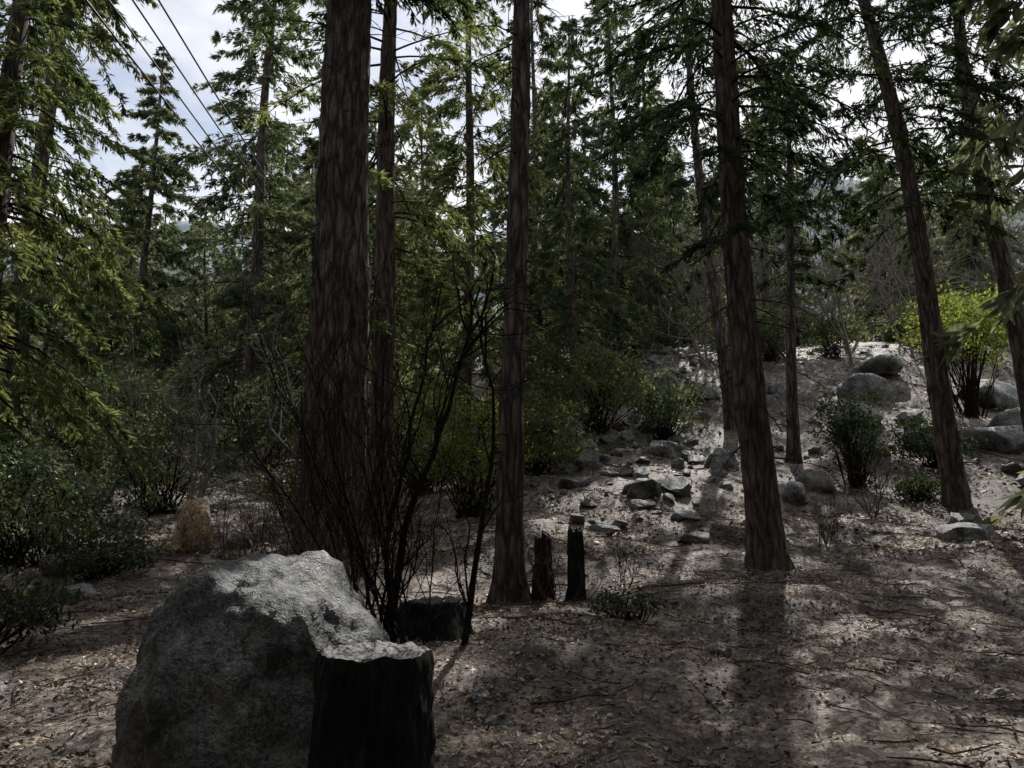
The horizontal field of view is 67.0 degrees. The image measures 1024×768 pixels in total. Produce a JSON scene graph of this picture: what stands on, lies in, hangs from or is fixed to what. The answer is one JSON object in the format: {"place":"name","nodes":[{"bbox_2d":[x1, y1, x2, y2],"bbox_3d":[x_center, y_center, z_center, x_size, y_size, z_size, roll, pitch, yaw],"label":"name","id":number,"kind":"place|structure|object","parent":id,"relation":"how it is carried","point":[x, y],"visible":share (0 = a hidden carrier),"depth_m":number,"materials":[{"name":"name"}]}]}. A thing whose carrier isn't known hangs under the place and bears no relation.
{"place":"outdoors","nodes":[
{"label":"outdoors","id":0,"kind":"place"},
{"bbox_2d":[0,338,1023,767],"bbox_3d":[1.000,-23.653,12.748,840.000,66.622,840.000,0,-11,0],"label":"ground","id":1,"kind":"structure","parent":0,"point":[648,684],"depth_m":6.95,"materials":[{"name":"soil"}]},
{"bbox_2d":[0,416,58,524],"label":"laurel shrub","id":2,"kind":"object","parent":1,"relation":"on","point":[34,442],"visible":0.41,"depth_m":11.38,"materials":[{"name":"green plant"}]},
{"bbox_2d":[0,560,93,655],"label":"laurel shrub","id":3,"kind":"object","parent":1,"relation":"on","point":[22,605],"visible":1,"depth_m":5.93,"materials":[{"name":"green plant"}]},
{"bbox_2d":[39,551,80,576],"bbox_3d":[-5.679,2.280,9.759,0.490,0.347,0.497,0,-11,0],"label":"rock","id":4,"kind":"object","parent":1,"relation":"on","point":[49,565],"visible":0.41,"depth_m":9.57,"materials":[{"name":"stone"}]},
{"bbox_2d":[44,582,97,602],"bbox_3d":[-4.873,2.366,8.613,0.429,0.302,0.569,-6,-13,29],"label":"rock","id":5,"kind":"object","parent":1,"relation":"on","point":[89,591],"visible":0.43,"depth_m":8.55,"materials":[{"name":"stone"}]},
{"bbox_2d":[0,0,162,550],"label":"cedar tree","id":6,"kind":"object","parent":1,"relation":"on","point":[17,53],"visible":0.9,"depth_m":13.17,"materials":[{"name":"green plant"}]},
{"bbox_2d":[0,0,168,491],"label":"cedar tree","id":7,"kind":"object","parent":1,"relation":"on","point":[68,99],"visible":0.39,"depth_m":20.46,"materials":[{"name":"green plant"}]},
{"bbox_2d":[0,432,178,573],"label":"laurel shrub","id":8,"kind":"object","parent":1,"relation":"on","point":[39,467],"visible":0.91,"depth_m":10.26,"materials":[{"name":"green plant"}]},
{"bbox_2d":[22,361,178,470],"bbox_3d":[-11.581,0.889,21.737,4.230,3.250,4.755,0,-11,0],"label":"hillside shrub","id":9,"kind":"object","parent":1,"relation":"on","point":[97,390],"visible":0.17,"depth_m":21.08,"materials":[{"name":"green plant"}]},
{"bbox_2d":[28,525,175,582],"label":"laurel shrub","id":10,"kind":"object","parent":1,"relation":"on","point":[93,562],"visible":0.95,"depth_m":9.48,"materials":[{"name":"green plant"}]},
{"bbox_2d":[67,356,184,463],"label":"hillside shrub","id":11,"kind":"object","parent":1,"relation":"on","point":[109,373],"visible":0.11,"depth_m":22.56,"materials":[{"name":"green plant"}]},
{"bbox_2d":[40,46,225,415],"bbox_3d":[-15.293,-6.298,32.158,7.003,16.671,6.595,9,-14,-39],"label":"fir tree","id":12,"kind":"object","parent":1,"relation":"on","point":[135,229],"visible":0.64,"depth_m":31.70,"materials":[{"name":"green plant"}]},
{"bbox_2d":[86,307,187,513],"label":"bare oak tree","id":13,"kind":"object","parent":1,"relation":"on","point":[138,398],"visible":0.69,"depth_m":15.78,"materials":[{"name":"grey plant"}]},
{"bbox_2d":[88,371,211,465],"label":"hillside shrub","id":14,"kind":"object","parent":1,"relation":"on","point":[142,396],"visible":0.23,"depth_m":22.40,"materials":[{"name":"green plant"}]},
{"bbox_2d":[58,392,258,516],"bbox_3d":[-7.421,1.421,15.829,4.114,2.675,4.762,0,-11,0],"label":"laurel shrub","id":15,"kind":"object","parent":1,"relation":"on","point":[169,485],"visible":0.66,"depth_m":15.71,"materials":[{"name":"green plant"}]},
{"bbox_2d":[147,326,232,499],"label":"bare oak tree","id":16,"kind":"object","parent":1,"relation":"on","point":[210,452],"visible":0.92,"depth_m":15.68,"materials":[{"name":"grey plant"}]},
{"bbox_2d":[170,498,213,552],"bbox_3d":[-4.618,2.201,11.153,0.562,1.126,0.527,10,-15,-42],"label":"rock","id":17,"kind":"object","parent":1,"relation":"on","point":[186,533],"visible":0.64,"depth_m":11.04,"materials":[{"name":"brown stone"}]},
{"bbox_2d":[178,373,265,446],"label":"hillside shrub","id":18,"kind":"object","parent":1,"relation":"on","point":[224,396],"visible":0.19,"depth_m":26.35,"materials":[{"name":"green plant"}]},
{"bbox_2d":[135,0,326,448],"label":"fir tree","id":19,"kind":"object","parent":1,"relation":"on","point":[259,208],"visible":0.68,"depth_m":27.49,"materials":[{"name":"green plant"}]},
{"bbox_2d":[180,375,303,469],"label":"hillside shrub","id":20,"kind":"object","parent":1,"relation":"on","point":[275,423],"visible":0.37,"depth_m":21.98,"materials":[{"name":"green plant"}]},
{"bbox_2d":[110,550,389,767],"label":"granite boulder","id":21,"kind":"object","parent":1,"relation":"on","point":[221,674],"visible":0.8,"depth_m":3.13,"materials":[{"name":"grey stone"}]},
{"bbox_2d":[201,425,298,560],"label":"bare shrub","id":22,"kind":"object","parent":1,"relation":"on","point":[260,540],"visible":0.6,"depth_m":8.16,"materials":[{"name":"brown plant"}]},
{"bbox_2d":[223,461,299,520],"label":"laurel shrub","id":23,"kind":"object","parent":1,"relation":"on","point":[268,485],"visible":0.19,"depth_m":14.07,"materials":[{"name":"green plant"}]},
{"bbox_2d":[162,408,380,581],"bbox_3d":[-2.129,1.240,6.863,1.994,2.055,1.191,-4,-12,21],"label":"bare shrub","id":24,"kind":"object","parent":1,"relation":"on","point":[291,550],"visible":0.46,"depth_m":6.82,"materials":[{"name":"brown plant"}]},
{"bbox_2d":[218,89,412,468],"bbox_3d":[-5.097,-3.342,22.016,5.462,14.004,5.540,0,-11,0],"label":"cedar tree","id":25,"kind":"object","parent":1,"relation":"on","point":[313,143],"visible":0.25,"depth_m":21.36,"materials":[{"name":"green plant"}]},
{"bbox_2d":[230,309,414,499],"bbox_3d":[-4.302,0.293,17.253,4.012,4.785,2.514,0,-11,0],"label":"bare oak tree","id":26,"kind":"object","parent":1,"relation":"on","point":[295,434],"visible":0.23,"depth_m":16.94,"materials":[{"name":"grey plant"}]},
{"bbox_2d":[99,216,590,645],"bbox_3d":[-1.272,0.423,6.049,3.752,3.731,2.248,2,-11,-13],"label":"bare shrub","id":27,"kind":"object","parent":1,"relation":"on","point":[389,610],"visible":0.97,"depth_m":5.94,"materials":[{"name":"brown plant"}]},
{"bbox_2d":[257,0,478,580],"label":"pine tree","id":28,"kind":"object","parent":1,"relation":"on","point":[342,180],"visible":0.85,"depth_m":10.54,"materials":[{"name":"brown plant"}]},
{"bbox_2d":[235,0,505,538],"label":"pine tree","id":29,"kind":"object","parent":1,"relation":"on","point":[383,207],"visible":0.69,"depth_m":14.01,"materials":[{"name":"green plant"}]},
{"bbox_2d":[307,640,435,767],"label":"tree stump","id":30,"kind":"object","parent":1,"relation":"on","point":[373,704],"visible":1,"depth_m":2.62,"materials":[{"name":"brown wood"}]},
{"bbox_2d":[279,411,465,602],"bbox_3d":[-1.548,1.315,8.494,2.151,2.292,1.390,0,-11,0],"label":"bare shrub","id":31,"kind":"object","parent":1,"relation":"on","point":[409,554],"visible":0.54,"depth_m":8.39,"materials":[{"name":"brown plant"}]},
{"bbox_2d":[367,377,498,496],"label":"green shrub","id":32,"kind":"object","parent":1,"relation":"on","point":[425,415],"visible":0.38,"depth_m":15.74,"materials":[{"name":"green plant"}]},
{"bbox_2d":[395,595,476,643],"bbox_3d":[-0.645,1.953,6.247,0.707,0.476,0.683,-3,-11,15],"label":"tree stump","id":33,"kind":"object","parent":1,"relation":"on","point":[447,626],"visible":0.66,"depth_m":6.01,"materials":[{"name":"brown wood"}]},
{"bbox_2d":[406,389,554,518],"bbox_3d":[-0.534,1.157,13.723,2.664,2.588,2.629,0,-11,0],"label":"green shrub","id":34,"kind":"object","parent":1,"relation":"on","point":[465,495],"visible":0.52,"depth_m":13.56,"materials":[{"name":"green plant"}]},
{"bbox_2d":[368,0,597,480],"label":"cedar tree","id":35,"kind":"object","parent":1,"relation":"on","point":[449,173],"visible":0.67,"depth_m":19.80,"materials":[{"name":"green plant"}]},
{"bbox_2d":[423,0,573,604],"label":"pine tree","id":36,"kind":"object","parent":1,"relation":"on","point":[511,431],"visible":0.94,"depth_m":8.83,"materials":[{"name":"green plant"}]},
{"bbox_2d":[0,0,1023,527],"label":"distant forest","id":37,"kind":"object","parent":1,"relation":"on","point":[998,12],"visible":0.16,"depth_m":36.69,"materials":[{"name":"green plant"}]},
{"bbox_2d":[0,338,1023,560],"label":"hillside leaf litter","id":38,"kind":"object","parent":1,"relation":"on","point":[875,546],"visible":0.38,"depth_m":13.84,"materials":[{"name":"brown plant"}]},
{"bbox_2d":[0,491,1023,767],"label":"scattered stones","id":39,"kind":"object","parent":1,"relation":"on","point":[848,621],"visible":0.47,"depth_m":6.44,"materials":[{"name":"stone"}]},
{"bbox_2d":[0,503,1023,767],"bbox_3d":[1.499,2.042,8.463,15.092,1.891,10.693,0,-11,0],"label":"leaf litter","id":40,"kind":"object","parent":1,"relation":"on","point":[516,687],"visible":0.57,"depth_m":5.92,"materials":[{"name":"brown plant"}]},
{"bbox_2d":[0,371,1023,767],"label":"fallen twigs","id":41,"kind":"object","parent":1,"relation":"on","point":[738,576],"depth_m":7.27,"materials":[{"name":"brown wood"}]},
{"bbox_2d":[454,368,570,445],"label":"hillside shrub","id":42,"kind":"object","parent":1,"relation":"on","point":[526,388],"visible":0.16,"depth_m":19.05,"materials":[{"name":"green plant"}]},
{"bbox_2d":[426,0,620,362],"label":"fir tree","id":43,"kind":"object","parent":1,"relation":"on","point":[542,65],"visible":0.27,"depth_m":33.20,"materials":[{"name":"green plant"}]},
{"bbox_2d":[463,517,613,604],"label":"bare shrub","id":44,"kind":"object","parent":1,"relation":"on","point":[537,581],"visible":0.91,"depth_m":8.04,"materials":[{"name":"brown plant"}]},
{"bbox_2d":[469,387,612,475],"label":"green shrub","id":45,"kind":"object","parent":1,"relation":"on","point":[538,469],"visible":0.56,"depth_m":16.31,"materials":[{"name":"green plant"}]},
{"bbox_2d":[529,532,553,603],"bbox_3d":[0.325,2.025,8.268,0.268,0.886,0.267,-5,-12,26],"label":"broken snag","id":46,"kind":"object","parent":1,"relation":"on","point":[541,543],"visible":0.62,"depth_m":8.21,"materials":[{"name":"brown wood"}]},
{"bbox_2d":[104,339,1023,556],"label":"hillside stones","id":47,"kind":"object","parent":1,"relation":"on","point":[695,503],"visible":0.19,"depth_m":15.96,"materials":[{"name":"stone"}]},
{"bbox_2d":[564,525,586,601],"bbox_3d":[0.707,2.041,8.464,0.213,0.981,0.220,-10,-15,42],"label":"broken snag","id":48,"kind":"object","parent":1,"relation":"on","point":[575,549],"visible":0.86,"depth_m":8.41,"materials":[{"name":"brown wood"}]},
{"bbox_2d":[488,16,665,402],"bbox_3d":[1.911,-5.686,24.493,5.464,13.400,5.974,0,-11,0],"label":"cedar tree","id":49,"kind":"object","parent":1,"relation":"on","point":[594,265],"visible":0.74,"depth_m":24.18,"materials":[{"name":"green plant"}]},
{"bbox_2d":[526,312,674,433],"bbox_3d":[2.205,-0.273,20.187,3.925,3.223,3.964,9,-14,-39],"label":"green shrub","id":50,"kind":"object","parent":1,"relation":"on","point":[608,402],"visible":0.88,"depth_m":19.94,"materials":[{"name":"green plant"}]},
{"bbox_2d":[535,216,665,337],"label":"bare oak tree","id":51,"kind":"object","parent":1,"relation":"on","point":[642,280],"visible":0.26,"depth_m":29.60,"materials":[{"name":"grey plant"}]},
{"bbox_2d":[585,529,646,588],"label":"bare shrub","id":52,"kind":"object","parent":1,"relation":"on","point":[619,556],"visible":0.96,"depth_m":8.92,"materials":[{"name":"brown plant"}]},
{"bbox_2d":[539,0,710,351],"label":"fir tree","id":53,"kind":"object","parent":1,"relation":"on","point":[604,124],"visible":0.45,"depth_m":29.72,"materials":[{"name":"green plant"}]},
{"bbox_2d":[594,297,660,360],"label":"hillside shrub","id":54,"kind":"object","parent":1,"relation":"on","point":[646,329],"visible":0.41,"depth_m":26.52,"materials":[{"name":"green plant"}]},
{"bbox_2d":[585,585,676,622],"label":"plant","id":55,"kind":"object","parent":1,"relation":"on","point":[637,603],"visible":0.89,"depth_m":6.84,"materials":[{"name":"green plant"}]},
{"bbox_2d":[569,342,698,531],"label":"talus rocks","id":56,"kind":"object","parent":1,"relation":"on","point":[616,433],"visible":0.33,"depth_m":17.00,"materials":[{"name":"stone"}]},
{"bbox_2d":[626,478,661,498],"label":"rock","id":57,"kind":"object","parent":1,"relation":"on","point":[644,488],"visible":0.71,"depth_m":14.26,"materials":[{"name":"stone"}]},
{"bbox_2d":[578,26,727,345],"bbox_3d":[6.714,-9.114,36.526,7.907,17.400,7.820,0,-11,0],"label":"fir tree","id":58,"kind":"object","parent":1,"relation":"on","point":[677,195],"visible":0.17,"depth_m":35.35,"materials":[{"name":"green plant"}]},
{"bbox_2d":[614,359,709,440],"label":"green shrub","id":59,"kind":"object","parent":1,"relation":"on","point":[657,417],"visible":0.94,"depth_m":19.69,"materials":[{"name":"green plant"}]},
{"bbox_2d":[647,440,684,459],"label":"rock","id":60,"kind":"object","parent":1,"relation":"on","point":[667,449],"visible":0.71,"depth_m":17.86,"materials":[{"name":"stone"}]},
{"bbox_2d":[624,302,711,346],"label":"hillside shrub","id":61,"kind":"object","parent":1,"relation":"on","point":[664,329],"visible":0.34,"depth_m":28.98,"materials":[{"name":"green plant"}]},
{"bbox_2d":[635,239,724,366],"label":"bare oak tree","id":62,"kind":"object","parent":1,"relation":"on","point":[689,330],"visible":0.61,"depth_m":27.07,"materials":[{"name":"grey plant"}]},
{"bbox_2d":[655,300,712,343],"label":"hillside shrub","id":63,"kind":"object","parent":1,"relation":"on","point":[697,316],"visible":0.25,"depth_m":31.21,"materials":[{"name":"green plant"}]},
{"bbox_2d":[591,0,789,431],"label":"pine tree","id":64,"kind":"object","parent":1,"relation":"on","point":[721,340],"visible":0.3,"depth_m":21.97,"materials":[{"name":"green plant"}]},
{"bbox_2d":[678,531,710,543],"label":"rock","id":65,"kind":"object","parent":1,"relation":"on","point":[695,537],"visible":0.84,"depth_m":11.41,"materials":[{"name":"stone"}]},
{"bbox_2d":[682,379,719,401],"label":"rock","id":66,"kind":"object","parent":1,"relation":"on","point":[710,392],"visible":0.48,"depth_m":22.89,"materials":[{"name":"stone"}]},
{"bbox_2d":[703,642,732,657],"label":"rock","id":67,"kind":"object","parent":1,"relation":"on","point":[721,648],"visible":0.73,"depth_m":5.87,"materials":[{"name":"stone"}]},
{"bbox_2d":[704,447,739,470],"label":"rock","id":68,"kind":"object","parent":1,"relation":"on","point":[732,463],"visible":0.59,"depth_m":17.02,"materials":[{"name":"stone"}]},
{"bbox_2d":[651,193,816,336],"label":"bare oak tree","id":69,"kind":"object","parent":1,"relation":"on","point":[702,301],"visible":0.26,"depth_m":28.88,"materials":[{"name":"grey plant"}]},
{"bbox_2d":[531,0,956,570],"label":"pine tree","id":70,"kind":"object","parent":1,"relation":"on","point":[765,541],"visible":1,"depth_m":11.24,"materials":[{"name":"green plant"}]},
{"bbox_2d":[480,335,1022,497],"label":"hillside boulders","id":71,"kind":"object","parent":1,"relation":"on","point":[679,486],"visible":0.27,"depth_m":17.52,"materials":[{"name":"stone"}]},
{"bbox_2d":[698,305,805,354],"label":"hillside shrub","id":72,"kind":"object","parent":1,"relation":"on","point":[770,331],"visible":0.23,"depth_m":26.00,"materials":[{"name":"green plant"}]},
{"bbox_2d":[703,185,826,358],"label":"bare oak tree","id":73,"kind":"object","parent":1,"relation":"on","point":[796,240],"visible":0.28,"depth_m":27.01,"materials":[{"name":"grey plant"}]},
{"bbox_2d":[681,35,850,307],"bbox_3d":[10.813,-8.062,31.961,6.268,14.431,5.983,2,-11,-10],"label":"fir tree","id":74,"kind":"object","parent":1,"relation":"on","point":[740,67],"visible":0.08,"depth_m":31.97,"materials":[{"name":"green plant"}]},
{"bbox_2d":[757,305,801,361],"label":"hillside shrub","id":75,"kind":"object","parent":1,"relation":"on","point":[774,348],"visible":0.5,"depth_m":25.94,"materials":[{"name":"green plant"}]},
{"bbox_2d":[692,45,877,463],"bbox_3d":[6.680,-3.173,18.058,4.172,10.961,3.880,5,-12,-22],"label":"pine tree","id":76,"kind":"object","parent":1,"relation":"on","point":[793,427],"visible":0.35,"depth_m":18.00,"materials":[{"name":"green plant"}]},
{"bbox_2d":[782,481,805,504],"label":"rock","id":77,"kind":"object","parent":1,"relation":"on","point":[795,493],"visible":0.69,"depth_m":14.08,"materials":[{"name":"stone"}]},
{"bbox_2d":[749,187,842,320],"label":"bare oak tree","id":78,"kind":"object","parent":1,"relation":"on","point":[772,292],"visible":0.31,"depth_m":30.80,"materials":[{"name":"grey plant"}]},
{"bbox_2d":[795,468,835,492],"bbox_3d":[5.909,1.973,15.101,0.558,0.672,0.841,9,-14,-39],"label":"rock","id":79,"kind":"object","parent":1,"relation":"on","point":[805,477],"visible":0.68,"depth_m":14.89,"materials":[{"name":"stone"}]},
{"bbox_2d":[795,225,860,366],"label":"bare oak tree","id":80,"kind":"object","parent":1,"relation":"on","point":[839,303],"visible":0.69,"depth_m":25.99,"materials":[{"name":"grey plant"}]},
{"bbox_2d":[804,475,857,549],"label":"bare shrub","id":81,"kind":"object","parent":1,"relation":"on","point":[821,528],"visible":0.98,"depth_m":11.29,"materials":[{"name":"brown plant"}]},
{"bbox_2d":[799,310,869,358],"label":"hillside shrub","id":82,"kind":"object","parent":1,"relation":"on","point":[815,331],"visible":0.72,"depth_m":26.40,"materials":[{"name":"green plant"}]},
{"bbox_2d":[767,122,914,353],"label":"bare oak tree","id":83,"kind":"object","parent":1,"relation":"on","point":[856,305],"visible":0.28,"depth_m":29.23,"materials":[{"name":"grey plant"}]},
{"bbox_2d":[803,377,897,488],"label":"green shrub","id":84,"kind":"object","parent":1,"relation":"on","point":[854,421],"visible":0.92,"depth_m":15.51,"materials":[{"name":"green plant"}]},
{"bbox_2d":[836,373,893,400],"bbox_3d":[10.212,0.258,22.410,1.521,1.134,1.032,-5,-12,26],"label":"rock","id":85,"kind":"object","parent":1,"relation":"on","point":[863,380],"visible":0.61,"depth_m":22.11,"materials":[{"name":"stone"}]},
{"bbox_2d":[818,434,913,518],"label":"bare shrub","id":86,"kind":"object","parent":1,"relation":"on","point":[880,485],"visible":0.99,"depth_m":13.36,"materials":[{"name":"brown plant"}]},
{"bbox_2d":[780,167,980,358],"bbox_3d":[12.719,-4.086,27.236,6.468,6.745,7.405,5,-12,-24],"label":"bare oak tree","id":87,"kind":"object","parent":1,"relation":"on","point":[895,275],"visible":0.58,"depth_m":27.14,"materials":[{"name":"grey plant"}]},
{"bbox_2d":[858,348,903,374],"bbox_3d":[11.605,-0.650,24.525,1.215,0.915,1.713,-1,-11,3],"label":"rock","id":88,"kind":"object","parent":1,"relation":"on","point":[873,359],"visible":0.78,"depth_m":23.94,"materials":[{"name":"stone"}]},
{"bbox_2d":[741,0,1023,508],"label":"pine tree","id":89,"kind":"object","parent":1,"relation":"on","point":[955,490],"visible":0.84,"depth_m":14.84,"materials":[{"name":"green plant"}]},
{"bbox_2d":[871,312,908,341],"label":"hillside shrub","id":90,"kind":"object","parent":1,"relation":"on","point":[889,333],"visible":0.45,"depth_m":32.33,"materials":[{"name":"green plant"}]},
{"bbox_2d":[847,212,975,343],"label":"bare oak tree","id":91,"kind":"object","parent":1,"relation":"on","point":[891,317],"visible":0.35,"depth_m":30.60,"materials":[{"name":"grey plant"}]},
{"bbox_2d":[885,471,941,502],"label":"plant","id":92,"kind":"object","parent":1,"relation":"on","point":[920,491],"visible":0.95,"depth_m":14.41,"materials":[{"name":"green plant"}]},
{"bbox_2d":[805,0,1023,431],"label":"pine tree","id":93,"kind":"object","parent":1,"relation":"on","point":[1001,258],"visible":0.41,"depth_m":17.67,"materials":[{"name":"green plant"}]},
{"bbox_2d":[877,412,990,468],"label":"plant","id":94,"kind":"object","parent":1,"relation":"on","point":[919,445],"visible":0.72,"depth_m":16.77,"materials":[{"name":"green plant"}]},
{"bbox_2d":[876,273,1010,418],"bbox_3d":[12.607,-1.120,21.715,3.850,4.332,4.536,0,-11,0],"label":"bright green shrub","id":95,"kind":"object","parent":1,"relation":"on","point":[970,404],"visible":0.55,"depth_m":21.21,"materials":[{"name":"green plant"}]},
{"bbox_2d":[935,522,993,541],"bbox_3d":[6.892,2.323,11.732,1.022,0.459,0.663,5,-12,-24],"label":"rock","id":96,"kind":"object","parent":1,"relation":"on","point":[960,531],"visible":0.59,"depth_m":11.51,"materials":[{"name":"stone"}]},
{"bbox_2d":[915,189,1023,348],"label":"bare oak tree","id":97,"kind":"object","parent":1,"relation":"on","point":[988,263],"visible":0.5,"depth_m":28.12,"materials":[{"name":"grey plant"}]},
{"bbox_2d":[957,379,1019,411],"bbox_3d":[13.828,0.492,22.440,1.472,1.271,1.488,4,-12,-18],"label":"rock","id":98,"kind":"object","parent":1,"relation":"on","point":[1005,396],"visible":0.45,"depth_m":21.83,"materials":[{"name":"stone"}]},
{"bbox_2d":[958,425,1023,453],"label":"rock","id":99,"kind":"object","parent":1,"relation":"on","point":[1005,439],"visible":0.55,"depth_m":18.09,"materials":[{"name":"stone"}]},
{"bbox_2d":[987,407,1022,426],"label":"rock","id":100,"kind":"object","parent":1,"relation":"on","point":[1008,417],"visible":0.41,"depth_m":19.45,"materials":[{"name":"stone"}]},
{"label":"utility pole","id":101,"kind":"object","parent":1,"relation":"on","visible":0},
{"bbox_2d":[85,0,304,268],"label":"power line","id":102,"kind":"object","parent":101,"relation":"attached to","point":[136,38],"visible":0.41,"depth_m":17.69,"materials":[{"name":"black metal"}]},
{"bbox_2d":[0,0,1023,255],"label":"sky","id":103,"kind":"structure","parent":0,"point":[195,21],"materials":[{"name":"white"}]},
{"bbox_2d":[3,174,1023,390],"bbox_3d":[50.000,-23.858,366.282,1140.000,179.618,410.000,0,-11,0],"label":"distant mountain","id":104,"kind":"structure","parent":0,"point":[183,225],"depth_m":329.86,"materials":[{"name":"grey stone"}]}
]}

